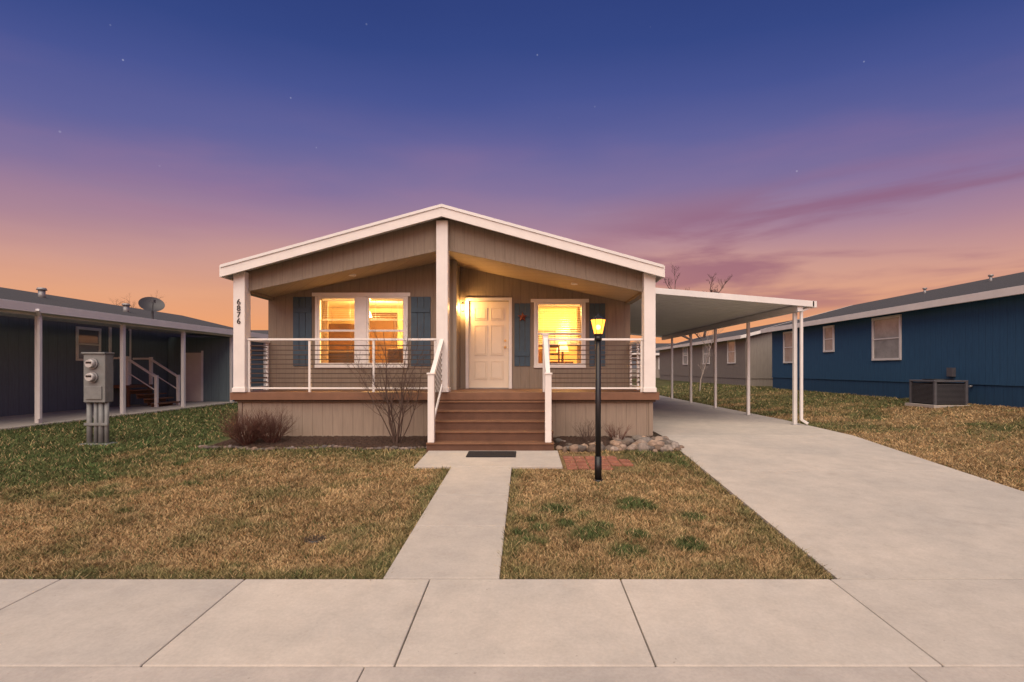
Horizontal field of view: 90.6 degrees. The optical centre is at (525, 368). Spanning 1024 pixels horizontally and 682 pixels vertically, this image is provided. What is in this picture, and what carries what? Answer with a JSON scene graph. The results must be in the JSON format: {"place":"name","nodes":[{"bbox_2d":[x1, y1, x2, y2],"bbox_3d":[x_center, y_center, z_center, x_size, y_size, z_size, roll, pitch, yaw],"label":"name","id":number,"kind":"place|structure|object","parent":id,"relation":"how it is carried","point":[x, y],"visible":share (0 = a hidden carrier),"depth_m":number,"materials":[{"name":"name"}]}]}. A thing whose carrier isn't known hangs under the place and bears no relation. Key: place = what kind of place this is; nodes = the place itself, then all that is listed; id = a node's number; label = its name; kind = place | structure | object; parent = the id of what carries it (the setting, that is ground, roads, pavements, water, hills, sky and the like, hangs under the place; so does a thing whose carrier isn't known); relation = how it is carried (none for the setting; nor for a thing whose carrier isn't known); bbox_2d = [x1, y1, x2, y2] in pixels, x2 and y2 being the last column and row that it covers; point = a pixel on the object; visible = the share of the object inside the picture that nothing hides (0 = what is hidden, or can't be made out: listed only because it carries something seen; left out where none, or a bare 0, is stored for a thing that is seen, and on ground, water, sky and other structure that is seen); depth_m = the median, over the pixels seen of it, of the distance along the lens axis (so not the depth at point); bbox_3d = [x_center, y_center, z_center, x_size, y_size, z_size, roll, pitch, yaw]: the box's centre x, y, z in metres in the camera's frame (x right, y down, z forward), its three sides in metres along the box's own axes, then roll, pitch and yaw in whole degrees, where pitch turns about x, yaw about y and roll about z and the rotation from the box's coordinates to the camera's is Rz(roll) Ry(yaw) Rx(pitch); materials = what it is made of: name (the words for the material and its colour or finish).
{"place":"outdoors","nodes":[
{"label":"outdoors","id":0,"kind":"place"},
{"bbox_2d":[113,356,179,406],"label":"side steps","id":1,"kind":"structure","parent":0,"point":[157,400],"depth_m":17.75,"materials":[{"name":"brown"}]},
{"bbox_2d":[328,301,402,308],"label":"room ceiling","id":2,"kind":"structure","parent":0,"point":[373,304],"depth_m":13.32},
{"bbox_2d":[0,579,1023,668],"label":"sidewalk","id":3,"kind":"structure","parent":0,"point":[908,623],"depth_m":3.29,"materials":[{"name":"concrete"}]},
{"bbox_2d":[0,378,1023,578],"bbox_3d":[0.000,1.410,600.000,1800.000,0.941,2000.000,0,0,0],"label":"ground","id":4,"kind":"structure","parent":0,"point":[660,382],"depth_m":8.53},
{"bbox_2d":[81,352,116,444],"bbox_3d":[-7.960,0.572,9.422,0.520,1.760,0.355,0,0,0],"label":"electric meter pedestal","id":5,"kind":"object","parent":4,"relation":"on","point":[98,379],"visible":0.92,"depth_m":9.38,"materials":[{"name":"paint"}]},
{"bbox_2d":[0,315,206,416],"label":"walls","id":6,"kind":"structure","parent":4,"relation":"on","point":[62,379],"depth_m":15.63,"materials":[{"name":"wood"}]},
{"bbox_2d":[76,326,100,360],"bbox_3d":[-14.475,-0.819,16.800,0.049,1.110,0.940,0,0,0],"label":"window trim","id":7,"kind":"structure","parent":6,"relation":"attached to","point":[77,338],"depth_m":16.50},
{"bbox_2d":[79,329,98,358],"bbox_3d":[-14.493,-0.809,16.800,0.010,0.950,0.800,0,0,0],"label":"window pane","id":8,"kind":"object","parent":7,"relation":"in","point":[88,337],"visible":0.79,"depth_m":16.80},
{"bbox_2d":[109,327,130,383],"bbox_3d":[-14.475,-0.444,18.100,0.049,2.020,0.960,0,0,0],"label":"side door trim","id":9,"kind":"structure","parent":6,"relation":"attached to","point":[110,339],"depth_m":18.50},
{"bbox_2d":[112,329,128,384],"bbox_3d":[-14.479,-0.409,18.100,0.039,1.950,0.800,0,0,0],"label":"side door","id":10,"kind":"structure","parent":9,"relation":"attached to","point":[116,351],"depth_m":17.96,"materials":[{"name":"wood"}]},
{"bbox_2d":[0,287,253,332],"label":"roof","id":11,"kind":"structure","parent":6,"relation":"on","point":[23,296],"depth_m":19.25,"materials":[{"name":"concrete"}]},
{"bbox_2d":[0,402,237,439],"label":"lawn grass","id":12,"kind":"structure","parent":4,"relation":"on","point":[186,417],"depth_m":11.75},
{"bbox_2d":[0,299,267,429],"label":"patio cover","id":13,"kind":"object","parent":4,"relation":"on","point":[38,313],"visible":0.66,"depth_m":14.95,"materials":[{"name":"white metal"}]},
{"bbox_2d":[138,297,164,318],"bbox_3d":[-13.043,-2.011,17.668,0.626,1.054,0.635,0,0,0],"label":"satellite dish","id":14,"kind":"object","parent":13,"relation":"on","point":[152,304],"visible":0.9,"depth_m":17.74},
{"bbox_2d":[168,337,262,401],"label":"storage shed","id":15,"kind":"structure","parent":4,"relation":"on","point":[207,369],"depth_m":20.50,"materials":[{"name":"wood"}]},
{"bbox_2d":[186,353,200,400],"bbox_3d":[-13.425,0.331,20.477,0.650,1.970,0.044,0,0,0],"label":"shed door","id":16,"kind":"structure","parent":15,"relation":"in","point":[193,360],"depth_m":20.46,"materials":[{"name":"paint"}]},
{"bbox_2d":[0,437,450,579],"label":"lawn grass","id":17,"kind":"structure","parent":4,"relation":"on","point":[21,557],"depth_m":5.55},
{"bbox_2d":[198,444,426,450],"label":"edging stones","id":18,"kind":"object","parent":4,"relation":"on","point":[306,448],"visible":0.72,"depth_m":8.94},
{"bbox_2d":[211,435,427,448],"bbox_3d":[-3.751,1.377,9.448,4.024,0.136,1.143,0,0,0],"label":"mulch bed","id":19,"kind":"object","parent":4,"relation":"on","point":[363,442],"visible":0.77,"depth_m":9.37,"materials":[{"name":"brown soil"}]},
{"bbox_2d":[204,404,280,444],"bbox_3d":[-5.041,0.975,9.219,1.179,0.837,1.256,0,0,0],"label":"bare red shrub","id":20,"kind":"object","parent":19,"relation":"on","point":[239,430],"visible":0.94,"depth_m":9.05,"materials":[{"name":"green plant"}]},
{"bbox_2d":[242,403,301,442],"bbox_3d":[-4.680,0.973,9.353,1.108,0.840,0.959,0,0,0],"label":"bare red shrub","id":21,"kind":"object","parent":19,"relation":"on","point":[274,435],"visible":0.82,"depth_m":9.27,"materials":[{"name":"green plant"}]},
{"bbox_2d":[342,306,437,443],"bbox_3d":[-2.521,0.102,9.382,1.825,2.581,2.383,0,0,-23],"label":"bare sapling","id":22,"kind":"object","parent":19,"relation":"on","point":[395,438],"visible":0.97,"depth_m":9.25,"materials":[{"name":"brown plant"}]},
{"bbox_2d":[243,402,648,435],"bbox_3d":[-1.570,1.016,10.025,8.140,0.820,0.050,0,0,0],"label":"skirting front","id":23,"kind":"object","parent":4,"relation":"on","point":[339,418],"visible":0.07,"depth_m":10.00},
{"bbox_3d":[-1.570,0.534,10.799,8.390,0.145,1.802,0,0,0],"label":"deck","id":24,"kind":"object","parent":23,"relation":"on","visible":0},
{"bbox_2d":[247,338,435,391],"bbox_3d":[-3.598,-0.071,9.970,3.725,1.055,0.075,0,0,0],"label":"porch railing","id":25,"kind":"object","parent":24,"relation":"on","point":[309,387],"visible":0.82,"depth_m":9.95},
{"bbox_2d":[250,345,433,382],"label":"railing bars","id":26,"kind":"object","parent":25,"relation":"attached to","point":[334,364],"visible":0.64,"depth_m":9.96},
{"bbox_2d":[268,289,452,389],"bbox_3d":[-3.540,-0.609,11.060,4.080,2.250,0.120,0,0,0],"label":"front wall wide","id":27,"kind":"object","parent":24,"relation":"on","point":[280,316],"visible":0.43,"depth_m":11.00,"materials":[{"name":"beige"}]},
{"bbox_2d":[293,297,311,365],"bbox_3d":[-4.835,-0.814,10.979,0.402,1.500,0.038,0,0,0],"label":"shutter","id":28,"kind":"object","parent":27,"relation":"attached to","point":[299,309],"visible":0.79,"depth_m":10.98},
{"bbox_2d":[318,296,355,363],"bbox_3d":[-4.080,-0.829,11.020,0.840,1.490,0.080,0,0,0],"label":"window frame","id":29,"kind":"object","parent":27,"relation":"in","point":[319,313],"visible":0.89,"depth_m":10.98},
{"bbox_2d":[312,293,409,367],"bbox_3d":[-3.555,-0.839,11.005,2.130,1.630,0.090,0,0,0],"label":"window wide trim","id":30,"kind":"structure","parent":27,"relation":"attached to","point":[361,315],"depth_m":10.97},
{"bbox_2d":[314,259,452,288],"bbox_3d":[-3.540,-2.134,11.060,4.080,0.800,0.120,0,0,0],"label":"front wall wide","id":31,"kind":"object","parent":27,"relation":"on","point":[421,277],"visible":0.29,"depth_m":11.00,"materials":[{"name":"beige"}]},
{"bbox_2d":[367,296,404,363],"bbox_3d":[-3.020,-0.829,11.020,0.840,1.490,0.080,0,0,0],"label":"window frame","id":32,"kind":"object","parent":27,"relation":"in","point":[368,308],"visible":0.84,"depth_m":10.98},
{"bbox_2d":[411,297,430,365],"bbox_3d":[-2.265,-0.814,10.979,0.422,1.500,0.038,0,0,0],"label":"shutter","id":33,"kind":"object","parent":27,"relation":"attached to","point":[423,309],"visible":0.81,"depth_m":10.98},
{"bbox_2d":[435,387,450,391],"bbox_3d":[-1.620,0.409,9.980,0.260,0.087,0.270,0,0,0],"label":"post base","id":34,"kind":"object","parent":24,"relation":"on","point":[448,389],"visible":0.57,"depth_m":9.85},
{"bbox_2d":[436,220,448,387],"bbox_3d":[-1.620,-1.219,9.922,0.224,3.350,0.124,0,0,0],"label":"porch post","id":35,"kind":"object","parent":34,"relation":"on","point":[442,279],"visible":0.78,"depth_m":9.86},
{"bbox_2d":[250,291,641,303],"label":"porch side beams","id":36,"kind":"structure","parent":24,"relation":"on","point":[635,298],"depth_m":10.64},
{"bbox_2d":[252,252,450,296],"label":"porch ceiling","id":37,"kind":"structure","parent":36,"relation":"on","point":[344,276],"depth_m":10.52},
{"bbox_2d":[449,251,639,301],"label":"porch ceiling","id":38,"kind":"structure","parent":36,"relation":"on","point":[540,277],"depth_m":10.83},
{"bbox_2d":[453,260,456,389],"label":"corner trim","id":39,"kind":"structure","parent":24,"relation":"on","point":[454,324],"depth_m":10.98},
{"bbox_2d":[457,262,459,388],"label":"entry return wall","id":40,"kind":"structure","parent":24,"relation":"on","point":[458,326],"depth_m":11.41,"materials":[{"name":"beige"}]},
{"bbox_2d":[460,298,629,388],"bbox_3d":[0.465,-0.559,11.760,3.930,2.150,0.120,0,0,0],"label":"front wall entry","id":41,"kind":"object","parent":24,"relation":"on","point":[617,318],"visible":0.55,"depth_m":11.70,"materials":[{"name":"beige"}]},
{"bbox_2d":[465,298,511,388],"bbox_3d":[-0.840,-0.595,11.735,1.070,2.098,0.131,0,0,0],"label":"door trim","id":42,"kind":"structure","parent":41,"relation":"attached to","point":[467,337],"depth_m":11.67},
{"bbox_2d":[469,301,508,387],"bbox_3d":[-0.840,-0.561,11.752,0.920,2.005,0.045,0,0,0],"label":"front door","id":43,"kind":"structure","parent":42,"relation":"in","point":[489,357],"depth_m":11.73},
{"bbox_2d":[474,308,503,379],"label":"door panels","id":44,"kind":"object","parent":43,"relation":"attached to","point":[481,348],"visible":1,"depth_m":11.72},
{"bbox_2d":[514,303,529,365],"bbox_3d":[-0.065,-0.789,11.679,0.362,1.450,0.038,0,0,0],"label":"shutter","id":45,"kind":"object","parent":41,"relation":"attached to","point":[524,353],"visible":1,"depth_m":11.68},
{"bbox_2d":[460,267,604,297],"bbox_3d":[0.465,-2.134,11.760,3.930,1.000,0.120,0,0,0],"label":"front wall entry","id":46,"kind":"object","parent":41,"relation":"on","point":[476,284],"visible":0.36,"depth_m":11.70,"materials":[{"name":"beige"}]},
{"bbox_2d":[536,302,582,364],"bbox_3d":[0.800,-0.809,11.720,1.080,1.450,0.080,0,0,0],"label":"window frame","id":47,"kind":"object","parent":41,"relation":"attached to","point":[559,303],"visible":0.98,"depth_m":11.68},
{"bbox_2d":[538,310,580,339],"bbox_3d":[0.800,-1.024,11.800,0.980,0.852,0.036,0,0,0],"label":"window blind","id":48,"kind":"object","parent":47,"relation":"attached to","point":[559,321],"depth_m":11.80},
{"bbox_2d":[531,299,588,367],"bbox_3d":[0.800,-0.819,11.680,1.340,1.590,0.039,0,0,0],"label":"window narrow trim","id":49,"kind":"structure","parent":41,"relation":"attached to","point":[584,301],"depth_m":11.66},
{"bbox_2d":[589,303,604,365],"bbox_3d":[1.665,-0.789,11.679,0.362,1.450,0.038,0,0,0],"label":"shutter","id":50,"kind":"object","parent":41,"relation":"attached to","point":[600,308],"visible":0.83,"depth_m":11.68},
{"bbox_2d":[548,338,642,391],"bbox_3d":[1.377,-0.071,9.970,1.877,1.055,0.075,0,0,0],"label":"porch railing","id":51,"kind":"object","parent":24,"relation":"on","point":[612,339],"visible":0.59,"depth_m":9.95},
{"bbox_2d":[550,345,639,382],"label":"railing bars","id":52,"kind":"object","parent":51,"relation":"attached to","point":[594,364],"visible":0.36,"depth_m":9.96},
{"bbox_2d":[629,341,639,389],"bbox_3d":[2.430,-0.071,10.895,0.075,1.055,1.610,0,0,0],"label":"side railing","id":53,"kind":"object","parent":24,"relation":"on","point":[632,343],"visible":0.61,"depth_m":11.10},
{"bbox_2d":[383,451,562,581],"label":"front walkway","id":54,"kind":"structure","parent":4,"relation":"on","point":[460,524],"depth_m":5.22,"materials":[{"name":"concrete"}]},
{"bbox_2d":[466,451,515,456],"bbox_3d":[-0.555,1.411,8.385,0.810,0.034,0.430,0,0,0],"label":"door mat","id":55,"kind":"object","parent":54,"relation":"on","point":[491,453],"depth_m":8.32,"materials":[{"name":"rubber"}]},
{"bbox_2d":[427,403,553,451],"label":"stair risers","id":56,"kind":"object","parent":4,"relation":"on","point":[490,426],"visible":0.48,"depth_m":9.20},
{"bbox_2d":[426,400,553,444],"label":"stair treads","id":57,"kind":"object","parent":56,"relation":"on","point":[490,431],"visible":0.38,"depth_m":9.18,"materials":[{"name":"brown"}]},
{"bbox_2d":[428,374,434,442],"bbox_3d":[-1.625,0.683,8.775,0.110,1.175,0.110,0,0,0],"label":"stair newel bottom","id":58,"kind":"object","parent":57,"relation":"on","point":[431,408],"visible":1,"depth_m":8.72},
{"bbox_2d":[430,339,443,372],"bbox_3d":[-1.625,-0.224,9.360,0.080,0.768,1.150,0,0,0],"label":"stair handrail","id":59,"kind":"object","parent":58,"relation":"attached to","point":[437,357],"visible":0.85,"depth_m":9.31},
{"bbox_2d":[545,374,551,442],"bbox_3d":[0.400,0.683,8.775,0.110,1.175,0.110,0,0,0],"label":"stair newel bottom","id":60,"kind":"object","parent":57,"relation":"on","point":[548,408],"visible":1,"depth_m":8.72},
{"bbox_2d":[544,338,549,372],"bbox_3d":[0.400,-0.224,9.360,0.080,0.768,1.150,0,0,0],"label":"stair handrail","id":61,"kind":"object","parent":60,"relation":"attached to","point":[546,356],"visible":0.8,"depth_m":9.34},
{"bbox_2d":[0,667,1023,681],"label":"curb","id":62,"kind":"structure","parent":4,"relation":"on","point":[511,674],"depth_m":2.77,"materials":[{"name":"concrete"}]},
{"bbox_2d":[591,313,605,482],"bbox_3d":[0.985,0.390,6.830,0.216,2.295,0.216,0,0,0],"label":"lamp post","id":63,"kind":"object","parent":4,"relation":"on","point":[598,322],"visible":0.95,"depth_m":6.79,"materials":[{"name":"black metal"}]},
{"bbox_2d":[563,456,633,469],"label":"brick pavers","id":64,"kind":"object","parent":4,"relation":"on","point":[590,460],"visible":0.66,"depth_m":7.91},
{"bbox_2d":[553,435,654,450],"bbox_3d":[1.609,1.379,9.396,2.204,0.140,1.249,0,0,0],"label":"mulch bed","id":65,"kind":"object","parent":4,"relation":"on","point":[605,440],"visible":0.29,"depth_m":9.52,"materials":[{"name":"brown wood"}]},
{"bbox_2d":[571,416,607,441],"bbox_3d":[1.142,1.122,9.489,0.718,0.538,0.694,0,0,0],"label":"bare twig plant","id":66,"kind":"object","parent":65,"relation":"on","point":[588,428],"visible":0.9,"depth_m":9.49,"materials":[{"name":"brown plant"}]},
{"bbox_2d":[555,435,683,452],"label":"river rocks","id":67,"kind":"object","parent":4,"relation":"on","point":[660,443],"visible":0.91,"depth_m":8.86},
{"bbox_2d":[697,329,724,390],"bbox_3d":[9.914,-0.641,27.198,2.065,4.021,2.078,0,0,0],"label":"bare tree","id":68,"kind":"object","parent":4,"relation":"on","point":[702,370],"visible":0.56,"depth_m":27.08,"materials":[{"name":"brown plant"}]},
{"bbox_2d":[660,375,772,385],"bbox_3d":[16.100,0.942,37.000,7.760,0.849,17.960,0,0,0],"label":"skirting","id":69,"kind":"object","parent":4,"relation":"on","point":[753,382],"visible":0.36,"depth_m":31.03,"materials":[{"name":"beige"}]},
{"bbox_2d":[659,338,772,377],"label":"walls","id":70,"kind":"structure","parent":69,"relation":"on","point":[760,357],"depth_m":30.98,"materials":[{"name":"beige"}]},
{"bbox_2d":[660,319,797,347],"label":"roof","id":71,"kind":"structure","parent":70,"relation":"on","point":[737,332],"depth_m":34.11,"materials":[{"name":"metal"}]},
{"bbox_2d":[656,335,740,350],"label":"roof fascia","id":72,"kind":"structure","parent":71,"relation":"attached to","point":[709,341],"depth_m":33.64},
{"bbox_2d":[773,378,1023,407],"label":"skirting","id":73,"kind":"object","parent":4,"relation":"on","point":[1005,396],"visible":0.5,"depth_m":16.66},
{"bbox_2d":[772,294,1023,384],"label":"walls","id":74,"kind":"structure","parent":73,"relation":"on","point":[981,341],"depth_m":14.88,"materials":[{"name":"blue"}]},
{"bbox_2d":[823,325,834,351],"bbox_3d":[11.975,-1.184,19.975,0.049,1.040,0.690,0,0,0],"label":"window trim","id":75,"kind":"structure","parent":74,"relation":"attached to","point":[832,338],"depth_m":19.75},
{"bbox_2d":[825,328,831,349],"bbox_3d":[11.993,-1.174,19.975,0.010,0.880,0.550,0,0,0],"label":"window pane","id":76,"kind":"object","parent":75,"relation":"in","point":[828,335],"visible":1,"depth_m":20.00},
{"bbox_2d":[871,314,901,360],"bbox_3d":[11.975,-1.014,16.800,0.049,1.460,1.340,0,0,0],"label":"window trim","id":77,"kind":"structure","parent":74,"relation":"attached to","point":[900,332],"depth_m":16.57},
{"bbox_2d":[874,317,898,358],"bbox_3d":[11.993,-1.004,16.800,0.010,1.300,1.200,0,0,0],"label":"window pane","id":78,"kind":"object","parent":77,"relation":"in","point":[886,328],"visible":1,"depth_m":16.79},
{"bbox_2d":[769,272,1023,327],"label":"roof","id":79,"kind":"structure","parent":74,"relation":"on","point":[1006,281],"depth_m":17.20,"materials":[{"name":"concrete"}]},
{"bbox_2d":[761,285,1023,332],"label":"roof fascia","id":80,"kind":"structure","parent":79,"relation":"attached to","point":[1009,291],"depth_m":14.95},
{"bbox_2d":[773,377,1023,385],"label":"skirt band","id":81,"kind":"object","parent":74,"relation":"attached to","point":[908,381],"visible":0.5,"depth_m":16.52,"materials":[{"name":"blue"}]},
{"bbox_2d":[905,379,969,407],"bbox_3d":[11.025,0.678,13.525,1.010,0.815,1.010,0,0,0],"label":"air conditioner unit","id":82,"kind":"object","parent":4,"relation":"on","point":[933,393],"visible":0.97,"depth_m":13.13,"materials":[{"name":"metal"}]},
{"bbox_2d":[0,0,1023,342],"label":"sky","id":83,"kind":"structure","parent":0,"point":[835,154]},
{"bbox_2d":[642,272,655,387],"bbox_3d":[2.430,-0.715,9.970,0.224,2.342,0.220,0,0,0],"label":"porch post","id":84,"kind":"object","parent":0,"point":[649,323],"visible":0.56,"depth_m":9.86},
{"bbox_2d":[444,218,643,288],"bbox_3d":[0.430,-2.256,10.030,4.060,1.473,0.060,0,0,0],"label":"header","id":85,"kind":"object","parent":84,"relation":"on","point":[472,239],"visible":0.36,"depth_m":10.00,"materials":[{"name":"beige"}]},
{"bbox_2d":[449,248,642,291],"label":"beam","id":86,"kind":"structure","parent":85,"relation":"attached to","point":[546,269],"depth_m":9.98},
{"bbox_2d":[498,448,838,580],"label":"lawn grass","id":87,"kind":"structure","parent":0,"point":[521,566],"depth_m":4.97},
{"bbox_2d":[784,333,791,361],"bbox_3d":[11.993,-0.974,23.000,0.010,1.280,0.800,0,0,0],"label":"window pane","id":88,"kind":"object","parent":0,"point":[788,351],"visible":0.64,"depth_m":23.04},
{"bbox_2d":[653,395,1023,578],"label":"driveway","id":89,"kind":"structure","parent":0,"point":[839,505],"depth_m":6.02,"materials":[{"name":"concrete"}]},
{"bbox_2d":[630,288,816,424],"bbox_3d":[4.770,-0.298,17.925,4.180,3.288,12.050,0,0,0],"label":"carport","id":90,"kind":"object","parent":89,"relation":"on","point":[679,313],"visible":0.76,"depth_m":13.93,"materials":[{"name":"white metal"}]},
{"bbox_2d":[657,382,1023,490],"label":"lawn grass","id":91,"kind":"structure","parent":0,"point":[1012,410],"depth_m":11.61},
{"bbox_3d":[0.525,-2.476,18.070,4.250,1.297,16.660,0,0,0],"label":"roof","id":92,"kind":"object","parent":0,"visible":0},
{"bbox_2d":[228,217,443,276],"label":"soffit","id":93,"kind":"structure","parent":92,"relation":"attached to","point":[340,245],"depth_m":9.97,"materials":[{"name":"wood"}]},
{"bbox_2d":[221,207,441,276],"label":"fascia board","id":94,"kind":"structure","parent":93,"relation":"attached to","point":[331,242],"depth_m":9.70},
{"bbox_2d":[220,204,440,267],"bbox_3d":[-3.715,-2.547,9.684,4.230,1.217,0.019,0,0,0],"label":"roof edge","id":95,"kind":"object","parent":94,"relation":"attached to","point":[330,235],"visible":1,"depth_m":9.68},
{"bbox_2d":[442,207,662,276],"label":"roof east rake fascia","id":96,"kind":"structure","parent":92,"relation":"attached to","point":[552,242],"depth_m":9.70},
{"bbox_2d":[441,204,663,267],"bbox_3d":[0.525,-2.544,9.684,4.250,1.223,0.019,0,0,0],"label":"roof east rake drip","id":97,"kind":"object","parent":96,"relation":"attached to","point":[552,235],"visible":1,"depth_m":9.68},
{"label":"room floor","id":98,"kind":"structure","parent":0,"visible":0},
{"bbox_2d":[328,351,353,362],"bbox_3d":[-4.325,0.011,12.000,1.250,0.850,0.800,0,0,0],"label":"sofa","id":99,"kind":"object","parent":98,"relation":"on","point":[339,356],"visible":0.02,"depth_m":11.60,"materials":[{"name":"fabric"}]},
{"bbox_2d":[329,324,353,349],"bbox_3d":[-3.550,-0.624,13.935,3.600,2.120,0.470,0,0,0],"label":"cabinet","id":100,"kind":"object","parent":98,"relation":"on","point":[341,327],"visible":0.09,"depth_m":13.80,"materials":[{"name":"brown wood"}]},
{"bbox_2d":[328,307,402,349],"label":"room walls","id":101,"kind":"structure","parent":98,"relation":"on","point":[340,312],"depth_m":14.20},
{"bbox_2d":[321,299,327,362],"bbox_3d":[-4.500,-0.724,11.250,0.240,1.780,0.060,0,0,0],"label":"curtain","id":102,"kind":"object","parent":101,"relation":"hanging from","point":[324,312],"visible":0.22,"depth_m":11.25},
{"bbox_2d":[370,312,396,347],"bbox_3d":[-4.000,-0.569,14.150,0.840,2.010,0.060,0,0,0],"label":"door casing","id":103,"kind":"object","parent":101,"relation":"attached to","point":[386,314],"depth_m":14.12,"materials":[{"name":"white wood"}]},
{"bbox_2d":[370,317,393,362],"bbox_3d":[-4.000,-0.524,14.155,0.660,1.920,0.030,0,0,0],"label":"dark doorway","id":104,"kind":"structure","parent":103,"relation":"in","point":[384,324],"depth_m":14.14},
{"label":"room floor","id":105,"kind":"structure","parent":0,"visible":0},
{"bbox_2d":[538,309,576,362],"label":"room walls","id":106,"kind":"structure","parent":105,"relation":"on","point":[558,316],"depth_m":14.20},
{"bbox_2d":[577,307,580,362],"bbox_3d":[1.335,-0.724,11.950,0.230,1.780,0.060,0,0,0],"label":"curtain","id":107,"kind":"object","parent":106,"relation":"hanging from","point":[578,326],"depth_m":11.96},
{"bbox_3d":[-1.570,1.366,9.992,8.160,0.100,0.013,0,0,0],"label":"skirt base trim","id":108,"kind":"object","parent":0,"visible":0},
{"bbox_2d":[238,402,652,435],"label":"skirt corner trim","id":109,"kind":"structure","parent":108,"relation":"on","point":[240,405],"depth_m":9.98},
{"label":"side skirtings","id":110,"kind":"object","parent":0,"visible":0},
{"bbox_2d":[235,400,655,401],"bbox_3d":[-1.570,0.564,10.815,8.260,0.164,1.770,0,0,0],"label":"deck substructure","id":111,"kind":"object","parent":110,"relation":"on","point":[425,401],"visible":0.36,"depth_m":9.93,"materials":[{"name":"wood"}]},
{"bbox_2d":[230,392,658,399],"bbox_3d":[-1.570,0.533,9.886,8.380,0.145,0.022,0,0,0],"label":"deck rim front","id":112,"kind":"object","parent":111,"relation":"attached to","point":[447,395],"visible":1,"depth_m":9.88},
{"bbox_2d":[252,389,639,391],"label":"deck boards","id":113,"kind":"object","parent":111,"relation":"on","point":[541,390],"visible":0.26,"depth_m":10.69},
{"bbox_2d":[233,271,250,387],"bbox_3d":[-5.575,-0.722,9.970,0.224,2.357,0.220,0,0,0],"label":"porch post","id":114,"kind":"object","parent":113,"relation":"on","point":[242,329],"visible":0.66,"depth_m":9.86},
{"bbox_2d":[247,218,443,287],"bbox_3d":[-3.600,-2.262,10.030,4.000,1.460,0.060,0,0,0],"label":"header","id":115,"kind":"object","parent":114,"relation":"on","point":[413,239],"visible":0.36,"depth_m":10.00,"materials":[{"name":"beige"}]},
{"bbox_2d":[248,248,435,290],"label":"beam","id":116,"kind":"structure","parent":115,"relation":"attached to","point":[342,269],"depth_m":9.98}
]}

